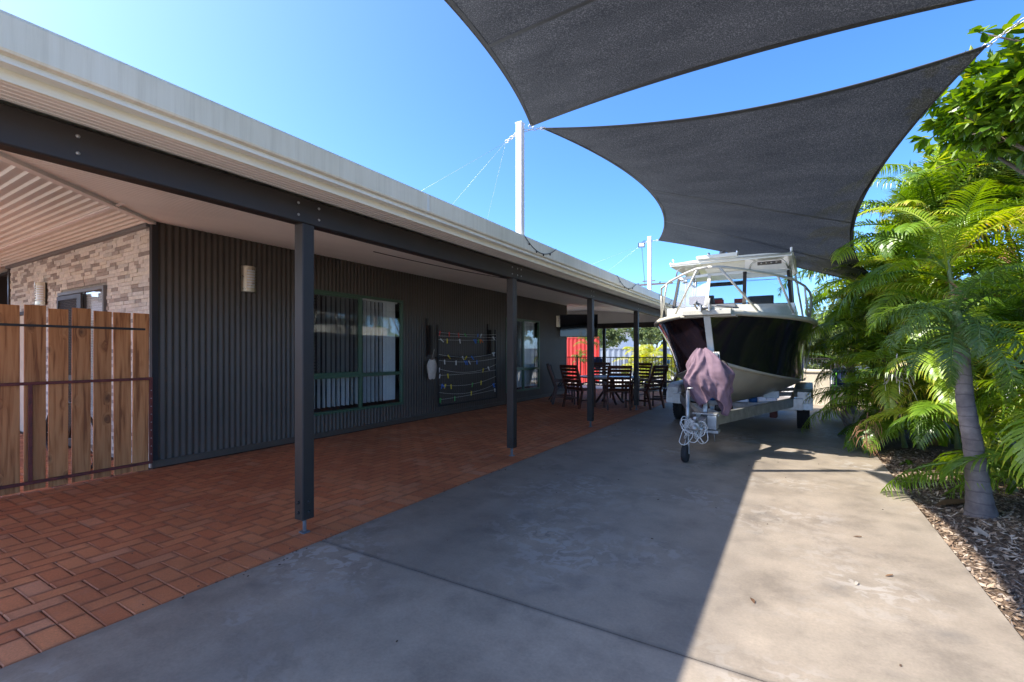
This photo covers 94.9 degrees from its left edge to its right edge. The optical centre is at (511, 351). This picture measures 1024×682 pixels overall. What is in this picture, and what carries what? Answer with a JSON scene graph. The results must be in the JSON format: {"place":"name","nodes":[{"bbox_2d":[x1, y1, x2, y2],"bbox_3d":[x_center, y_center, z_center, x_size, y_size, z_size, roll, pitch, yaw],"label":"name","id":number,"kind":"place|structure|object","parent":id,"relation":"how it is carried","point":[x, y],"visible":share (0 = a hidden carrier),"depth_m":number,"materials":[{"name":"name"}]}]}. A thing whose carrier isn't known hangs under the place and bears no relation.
{"place":"outdoors","nodes":[
{"label":"outdoors","id":0,"kind":"place"},
{"bbox_2d":[0,389,666,668],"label":"brick paving","id":1,"kind":"structure","parent":0,"point":[178,530],"depth_m":4.23,"materials":[{"name":"brick"}]},
{"bbox_2d":[46,384,92,468],"bbox_3d":[-5.538,0.902,5.884,1.721,1.027,0.570,0,0,31],"label":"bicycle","id":2,"kind":"object","parent":1,"relation":"on","point":[69,431],"visible":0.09,"depth_m":5.88,"materials":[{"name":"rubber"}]},
{"bbox_2d":[0,304,152,495],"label":"timber gate","id":3,"kind":"structure","parent":1,"relation":"on","point":[35,382],"depth_m":5.04,"materials":[{"name":"brown wood"}]},
{"bbox_2d":[0,222,566,467],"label":"house","id":4,"kind":"structure","parent":1,"relation":"on","point":[221,359],"depth_m":7.18,"materials":[{"name":"grey metal"}]},
{"bbox_2d":[20,311,23,430],"bbox_3d":[-8.475,0.350,8.181,0.850,2.100,0.080,0,0,31],"label":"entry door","id":5,"kind":"structure","parent":4,"relation":"in","point":[21,313],"depth_m":8.29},
{"bbox_2d":[34,282,45,304],"bbox_3d":[-7.635,-0.940,7.589,0.208,0.360,0.112,0,0,31],"label":"wall light","id":6,"kind":"object","parent":4,"relation":"attached to","point":[40,293],"visible":0.98,"depth_m":7.55,"materials":[{"name":"silver metal"}]},
{"bbox_2d":[57,285,107,450],"bbox_3d":[-6.283,0.245,6.859,1.730,2.310,0.125,0,0,31],"label":"sliding door","id":7,"kind":"structure","parent":4,"relation":"in","point":[82,299],"depth_m":6.78,"materials":[{"name":"white paint"}]},
{"bbox_2d":[240,266,255,292],"bbox_3d":[-3.717,-1.030,6.659,0.112,0.360,0.208,0,0,31],"label":"wall light","id":8,"kind":"object","parent":4,"relation":"attached to","point":[247,278],"visible":1,"depth_m":6.60,"materials":[{"name":"silver metal"}]},
{"bbox_2d":[314,289,403,415],"bbox_3d":[-2.781,0.010,8.481,0.199,2.060,2.110,0,0,31],"label":"window","id":9,"kind":"structure","parent":4,"relation":"in","point":[389,372],"depth_m":8.42,"materials":[{"name":"glass"}]},
{"bbox_2d":[426,318,496,406],"bbox_3d":[-1.101,0.228,10.926,0.214,1.875,2.460,0,0,31],"label":"clothesline","id":10,"kind":"object","parent":4,"relation":"attached to","point":[489,337],"visible":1,"depth_m":10.49,"materials":[{"name":"black metal"}]},
{"bbox_2d":[427,352,436,378],"bbox_3d":[-1.676,0.258,9.889,0.113,0.643,0.285,0,0,31],"label":"peg bag","id":11,"kind":"object","parent":10,"relation":"hanging from","point":[431,368],"visible":1,"depth_m":9.83,"materials":[{"name":"fabric"}]},
{"bbox_2d":[506,317,539,392],"bbox_3d":[0.271,0.090,13.572,0.199,2.060,1.960,0,0,31],"label":"window","id":12,"kind":"structure","parent":4,"relation":"in","point":[520,322],"depth_m":13.89,"materials":[{"name":"glass"}]},
{"bbox_2d":[556,316,559,326],"bbox_3d":[1.527,-1.000,15.407,0.112,0.360,0.208,0,0,31],"label":"wall light","id":13,"kind":"object","parent":4,"relation":"attached to","point":[557,321],"visible":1,"depth_m":15.34,"materials":[{"name":"silver metal"}]},
{"bbox_2d":[0,9,686,533],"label":"verandah","id":14,"kind":"object","parent":1,"relation":"on","point":[94,143],"visible":0.73,"depth_m":3.66,"materials":[{"name":"paint"}]},
{"bbox_2d":[373,251,505,278],"bbox_3d":[-0.312,-1.289,7.648,3.940,0.213,0.011,0,0,-35],"label":"cable","id":15,"kind":"object","parent":14,"relation":"attached to","point":[437,265],"visible":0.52,"depth_m":7.06,"materials":[{"name":"black metal"}]},
{"bbox_2d":[515,121,524,234],"bbox_3d":[0.097,-1.986,5.608,0.088,1.492,0.088,0,0,31],"label":"shade post","id":16,"kind":"object","parent":14,"relation":"on","point":[520,177],"visible":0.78,"depth_m":5.57,"materials":[{"name":"white metal"}]},
{"bbox_2d":[423,132,515,218],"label":"stay wires","id":17,"kind":"object","parent":16,"relation":"attached to","point":[513,136],"visible":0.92,"depth_m":5.85,"materials":[{"name":"metal"}]},
{"bbox_2d":[444,0,974,127],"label":"shade sail","id":18,"kind":"object","parent":16,"relation":"attached to","point":[553,58],"visible":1,"depth_m":3.96,"materials":[{"name":"fabric"}]},
{"bbox_2d":[560,314,597,336],"bbox_3d":[2.194,-0.860,15.525,1.240,0.740,0.280,0,0,3],"label":"television","id":19,"kind":"object","parent":14,"relation":"attached to","point":[573,325],"visible":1,"depth_m":15.39,"materials":[{"name":"black metal"}]},
{"bbox_2d":[524,235,670,304],"bbox_3d":[2.152,-1.254,8.842,0.020,0.230,7.824,0,0,31],"label":"cable","id":20,"kind":"object","parent":14,"relation":"attached to","point":[555,249],"visible":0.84,"depth_m":6.07,"materials":[{"name":"black metal"}]},
{"bbox_2d":[647,236,651,289],"bbox_3d":[3.120,-1.926,10.651,0.088,1.372,0.088,0,0,31],"label":"shade post","id":21,"kind":"object","parent":14,"relation":"on","point":[649,263],"visible":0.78,"depth_m":10.62,"materials":[{"name":"white metal"}]},
{"bbox_2d":[638,241,646,281],"bbox_3d":[2.984,-1.958,10.737,0.210,1.157,0.121,0,0,-9],"label":"floodlight","id":22,"kind":"object","parent":21,"relation":"attached to","point":[641,244],"visible":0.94,"depth_m":10.70,"materials":[{"name":"white metal"}]},
{"bbox_2d":[546,364,569,399],"bbox_3d":[1.436,0.895,14.100,0.728,1.062,0.548,0,0,16],"label":"sling chair","id":23,"kind":"object","parent":1,"relation":"on","point":[552,381],"visible":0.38,"depth_m":13.93,"materials":[{"name":"black metal"}]},
{"bbox_2d":[547,364,575,404],"bbox_3d":[1.354,0.876,12.937,0.755,1.098,0.621,0,0,1],"label":"timber armchair","id":24,"kind":"object","parent":1,"relation":"on","point":[556,395],"visible":0.86,"depth_m":12.65,"materials":[{"name":"brown wood"}]},
{"bbox_2d":[559,365,596,408],"bbox_3d":[1.685,0.876,12.057,0.755,1.098,0.621,0,0,-41],"label":"timber armchair","id":25,"kind":"object","parent":1,"relation":"on","point":[565,382],"visible":0.88,"depth_m":11.95,"materials":[{"name":"brown wood"}]},
{"bbox_2d":[594,362,612,399],"bbox_3d":[2.737,0.876,14.229,0.621,1.098,0.754,0,0,3],"label":"timber armchair","id":26,"kind":"object","parent":1,"relation":"on","point":[601,364],"visible":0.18,"depth_m":14.49,"materials":[{"name":"brown wood"}]},
{"bbox_2d":[580,375,639,404],"bbox_3d":[2.670,1.042,12.915,1.640,0.758,1.640,0,0,31],"label":"outdoor table","id":27,"kind":"object","parent":1,"relation":"on","point":[602,377],"visible":0.48,"depth_m":12.69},
{"bbox_2d":[602,366,631,410],"bbox_3d":[2.603,0.876,11.610,0.621,1.098,0.755,0,0,3],"label":"timber armchair","id":28,"kind":"object","parent":1,"relation":"on","point":[606,390],"visible":1,"depth_m":11.39,"materials":[{"name":"brown wood"}]},
{"bbox_2d":[621,363,652,399],"bbox_3d":[3.663,0.876,13.780,0.755,1.098,0.621,0,0,-41],"label":"timber armchair","id":29,"kind":"object","parent":1,"relation":"on","point":[646,365],"visible":0.4,"depth_m":13.81,"materials":[{"name":"brown wood"}]},
{"bbox_2d":[631,365,668,409],"bbox_3d":[3.463,0.876,11.865,0.621,1.098,0.755,0,0,-37],"label":"timber armchair","id":30,"kind":"object","parent":1,"relation":"on","point":[646,389],"visible":0.94,"depth_m":11.74,"materials":[{"name":"brown wood"}]},
{"bbox_2d":[0,396,1023,681],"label":"driveway","id":31,"kind":"structure","parent":0,"point":[522,570],"depth_m":2.81,"materials":[{"name":"concrete"}]},
{"bbox_2d":[651,374,676,405],"bbox_3d":[4.092,0.876,12.482,0.754,1.098,0.621,0,0,17],"label":"timber armchair","id":32,"kind":"object","parent":31,"relation":"on","point":[669,381],"visible":0.26,"depth_m":12.30,"materials":[{"name":"brown wood"}]},
{"bbox_2d":[666,352,812,461],"bbox_3d":[4.132,0.713,8.762,2.502,1.432,7.120,0,0,32],"label":"trailer","id":33,"kind":"object","parent":31,"relation":"on","point":[679,397],"visible":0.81,"depth_m":8.16,"materials":[{"name":"metal"}]},
{"bbox_2d":[679,416,707,444],"bbox_3d":[2.268,0.990,5.859,0.329,0.352,0.274,0,0,43],"label":"rope","id":34,"kind":"object","parent":33,"relation":"attached to","point":[695,434],"visible":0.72,"depth_m":5.87,"materials":[{"name":"white fabric"}]},
{"bbox_2d":[683,347,734,415],"bbox_3d":[2.704,0.404,6.463,0.669,0.928,0.470,0,0,32],"label":"cloth cover","id":35,"kind":"object","parent":33,"relation":"on","point":[709,375],"visible":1,"depth_m":6.30,"materials":[{"name":"pink fabric"}]},
{"bbox_2d":[654,247,817,401],"bbox_3d":[4.303,-0.448,9.032,2.636,2.735,6.280,0,0,32],"label":"motor boat","id":36,"kind":"object","parent":33,"relation":"on","point":[760,344],"visible":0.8,"depth_m":7.48,"materials":[{"name":"paint"}]},
{"bbox_2d":[794,369,831,404],"bbox_3d":[8.227,0.955,12.907,0.900,0.930,0.660,0,0,31],"label":"storage box","id":37,"kind":"object","parent":31,"relation":"on","point":[811,375],"visible":0.29,"depth_m":12.58,"materials":[{"name":"white plastic"}]},
{"bbox_2d":[832,373,836,401],"bbox_3d":[8.647,0.990,12.597,0.104,0.860,0.024,0,0,31],"label":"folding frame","id":38,"kind":"object","parent":31,"relation":"on","point":[834,385],"visible":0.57,"depth_m":12.59,"materials":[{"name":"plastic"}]},
{"bbox_2d":[0,0,1023,347],"label":"sky","id":39,"kind":"structure","parent":0,"point":[403,91],"materials":[{"name":"blue"}]},
{"bbox_2d":[567,337,599,382],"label":"red wall","id":40,"kind":"structure","parent":0,"point":[571,342],"depth_m":21.78,"materials":[{"name":"metal"}]},
{"bbox_2d":[607,328,633,347],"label":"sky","id":41,"kind":"structure","parent":0,"point":[630,343],"depth_m":40.97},
{"bbox_2d":[567,374,1019,396],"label":"pool deck","id":42,"kind":"structure","parent":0,"point":[597,387],"depth_m":19.54,"materials":[{"name":"concrete"}]},
{"bbox_2d":[571,334,601,363],"bbox_3d":[3.215,0.157,20.203,1.442,2.586,1.254,0,0,31],"label":"cordyline","id":43,"kind":"object","parent":42,"relation":"on","point":[582,354],"visible":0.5,"depth_m":20.23,"materials":[{"name":"green plant"}]},
{"bbox_2d":[567,355,867,387],"bbox_3d":[7.853,0.655,16.017,17.000,1.570,0.087,0,0,31],"label":"pool fence","id":44,"kind":"object","parent":42,"relation":"on","point":[576,360],"visible":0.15,"depth_m":18.18,"materials":[{"name":"black metal"}]},
{"bbox_2d":[600,348,866,379],"bbox_3d":[12.339,0.595,26.420,26.000,1.650,0.090,0,0,31],"label":"grey fence","id":45,"kind":"object","parent":42,"relation":"on","point":[615,352],"visible":0.06,"depth_m":29.68,"materials":[{"name":"metal"}]},
{"bbox_2d":[807,315,866,369],"bbox_3d":[10.683,0.113,15.790,2.385,2.822,1.559,0,0,8],"label":"shrub","id":46,"kind":"object","parent":42,"relation":"on","point":[813,362],"visible":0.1,"depth_m":15.67,"materials":[{"name":"green plant"}]},
{"bbox_2d":[839,402,1023,637],"bbox_3d":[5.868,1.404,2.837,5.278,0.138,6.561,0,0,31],"label":"wood mulch","id":47,"kind":"object","parent":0,"point":[1005,599],"visible":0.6,"depth_m":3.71,"materials":[{"name":"brown wood"}]},
{"bbox_2d":[778,250,872,413],"bbox_3d":[7.983,-0.555,11.165,2.414,4.040,2.599,0,0,-1],"label":"slender palm","id":48,"kind":"object","parent":47,"relation":"on","point":[811,273],"visible":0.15,"depth_m":11.51,"materials":[{"name":"green plant"}]},
{"bbox_2d":[831,384,870,404],"bbox_3d":[9.221,1.155,12.660,1.100,0.530,0.600,0,0,31],"label":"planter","id":49,"kind":"object","parent":47,"relation":"on","point":[839,396],"visible":0.12,"depth_m":12.60,"materials":[{"name":"grey"}]},
{"bbox_2d":[833,370,855,384],"bbox_3d":[9.093,0.698,12.738,0.640,0.385,0.440,0,0,31],"label":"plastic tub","id":50,"kind":"object","parent":49,"relation":"on","point":[838,380],"visible":0.17,"depth_m":12.67,"materials":[{"name":"plastic"}]},
{"bbox_2d":[809,310,899,411],"bbox_3d":[8.409,-0.415,10.707,2.992,3.685,2.991,0,0,31],"label":"golden cane palm","id":51,"kind":"object","parent":47,"relation":"on","point":[836,357],"visible":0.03,"depth_m":11.04,"materials":[{"name":"green plant"}]},
{"bbox_2d":[806,289,917,425],"bbox_3d":[6.863,0.011,9.064,2.946,3.401,2.479,0,0,-4],"label":"golden cane palm","id":52,"kind":"object","parent":47,"relation":"on","point":[853,349],"visible":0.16,"depth_m":9.05,"materials":[{"name":"green plant"}]},
{"bbox_2d":[805,200,1001,435],"bbox_3d":[6.535,-0.502,8.189,2.774,3.911,2.959,0,0,31],"label":"golden cane palm","id":53,"kind":"object","parent":47,"relation":"on","point":[844,334],"visible":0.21,"depth_m":8.17,"materials":[{"name":"green plant"}]},
{"bbox_2d":[899,459,913,465],"bbox_3d":[4.962,1.411,5.904,0.150,0.138,0.162,0,0,-37],"label":"copper leaf plant","id":54,"kind":"object","parent":47,"relation":"on","point":[908,462],"visible":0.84,"depth_m":5.86,"materials":[{"name":"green plant"}]},
{"bbox_2d":[801,331,1013,454],"bbox_3d":[5.648,0.614,6.884,2.410,2.317,2.236,0,0,31],"label":"golden cane palm","id":55,"kind":"object","parent":47,"relation":"on","point":[890,395],"visible":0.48,"depth_m":6.82,"materials":[{"name":"green plant"}]},
{"bbox_2d":[823,137,1023,437],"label":"golden cane palm","id":56,"kind":"object","parent":47,"relation":"on","point":[925,172],"visible":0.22,"depth_m":7.24,"materials":[{"name":"green plant"}]},
{"bbox_2d":[828,175,1023,448],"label":"golden cane palm","id":57,"kind":"object","parent":47,"relation":"on","point":[930,282],"visible":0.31,"depth_m":6.99,"materials":[{"name":"green plant"}]},
{"bbox_2d":[836,178,1023,488],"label":"golden cane palm","id":58,"kind":"object","parent":47,"relation":"on","point":[945,405],"visible":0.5,"depth_m":5.53,"materials":[{"name":"green plant"}]},
{"bbox_2d":[849,412,882,459],"bbox_3d":[4.720,1.121,6.214,0.314,0.642,0.347,0,0,-27],"label":"plant","id":59,"kind":"object","parent":58,"relation":"hanging from","point":[868,446],"visible":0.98,"depth_m":6.20,"materials":[{"name":"green plant"}]},
{"bbox_2d":[884,354,917,400],"bbox_3d":[4.565,0.290,5.536,0.299,0.541,0.278,0,0,31],"label":"dead seed spray","id":60,"kind":"object","parent":58,"relation":"hanging from","point":[897,379],"visible":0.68,"depth_m":5.53,"materials":[{"name":"brown plant"}]},
{"bbox_2d":[865,264,1023,520],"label":"grey trunked palm","id":61,"kind":"object","parent":47,"relation":"on","point":[980,502],"visible":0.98,"depth_m":4.01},
{"bbox_2d":[936,499,964,505],"bbox_3d":[4.052,1.386,4.310,0.340,0.048,0.136,0,0,-3],"label":"fallen leaf","id":62,"kind":"object","parent":47,"relation":"on","point":[948,501],"visible":0.77,"depth_m":4.33,"materials":[{"name":"brown plant"}]},
{"bbox_2d":[877,139,1023,316],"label":"mango tree","id":63,"kind":"object","parent":47,"relation":"on","point":[982,171],"visible":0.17,"depth_m":7.46,"materials":[{"name":"green plant"}]},
{"bbox_2d":[880,283,1023,500],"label":"golden cane palm","id":64,"kind":"object","parent":47,"relation":"on","point":[956,464],"visible":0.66,"depth_m":4.12,"materials":[{"name":"green plant"}]},
{"bbox_2d":[884,338,1023,495],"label":"golden cane palm","id":65,"kind":"object","parent":47,"relation":"on","point":[1012,489],"visible":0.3,"depth_m":4.82,"materials":[{"name":"green plant"}]},
{"bbox_2d":[886,161,1023,438],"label":"golden cane palm","id":66,"kind":"object","parent":47,"relation":"on","point":[1010,258],"visible":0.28,"depth_m":5.83,"materials":[{"name":"green plant"}]},
{"bbox_2d":[905,13,1023,175],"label":"almond tree","id":67,"kind":"object","parent":47,"relation":"on","point":[979,113],"visible":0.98,"depth_m":5.34,"materials":[{"name":"green plant"}]},
{"bbox_2d":[962,524,988,536],"bbox_3d":[3.617,1.394,3.661,0.070,0.028,0.200,0,0,-5],"label":"fallen leaf","id":68,"kind":"object","parent":47,"relation":"on","point":[980,531],"visible":1,"depth_m":3.65,"materials":[{"name":"grey plant"}]},
{"label":"ground","id":69,"kind":"structure","parent":0,"visible":0},
{"bbox_2d":[598,328,632,347],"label":"tree","id":70,"kind":"object","parent":69,"relation":"on","point":[613,337],"visible":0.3,"depth_m":33.77,"materials":[{"name":"green plant"}]},
{"bbox_2d":[612,344,675,385],"bbox_3d":[5.978,0.791,20.170,2.737,2.418,3.870,0,0,31],"label":"yellow palm","id":71,"kind":"object","parent":69,"relation":"on","point":[643,352],"visible":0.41,"depth_m":19.83,"materials":[{"name":"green plant"}]},
{"bbox_2d":[629,327,662,347],"bbox_3d":[10.222,-0.543,33.356,4.207,4.138,3.911,0,0,31],"label":"tree","id":72,"kind":"object","parent":69,"relation":"on","point":[651,335],"visible":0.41,"depth_m":32.95,"materials":[{"name":"green plant"}]},
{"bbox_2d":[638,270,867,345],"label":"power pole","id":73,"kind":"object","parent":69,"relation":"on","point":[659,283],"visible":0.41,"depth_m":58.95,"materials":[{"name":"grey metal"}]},
{"bbox_2d":[811,299,885,365],"bbox_3d":[16.443,-0.731,21.489,5.266,4.514,3.845,0,0,31],"label":"tree","id":74,"kind":"object","parent":69,"relation":"on","point":[825,310],"depth_m":22.96,"materials":[{"name":"green plant"}]},
{"bbox_2d":[811,299,894,367],"bbox_3d":[12.037,-0.263,16.167,2.931,3.578,3.559,0,0,-33],"label":"shrub","id":75,"kind":"object","parent":69,"relation":"on","point":[823,308],"depth_m":16.50,"materials":[{"name":"green plant"}]},
{"bbox_3d":[4.509,-0.936,3.593,0.108,4.712,0.108,0,0,31],"label":"shade post","id":76,"kind":"object","parent":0,"visible":0},
{"bbox_2d":[990,17,1023,42],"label":"chain","id":77,"kind":"object","parent":76,"relation":"attached to","point":[1011,28],"visible":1,"depth_m":4.02,"materials":[{"name":"metal"}]},
{"bbox_2d":[540,42,992,284],"bbox_3d":[3.932,-1.890,7.279,4.540,1.633,6.650,0,0,31],"label":"shade sail","id":78,"kind":"object","parent":77,"relation":"hanging from","point":[799,175],"visible":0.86,"depth_m":5.98,"materials":[{"name":"fabric"}]}
]}

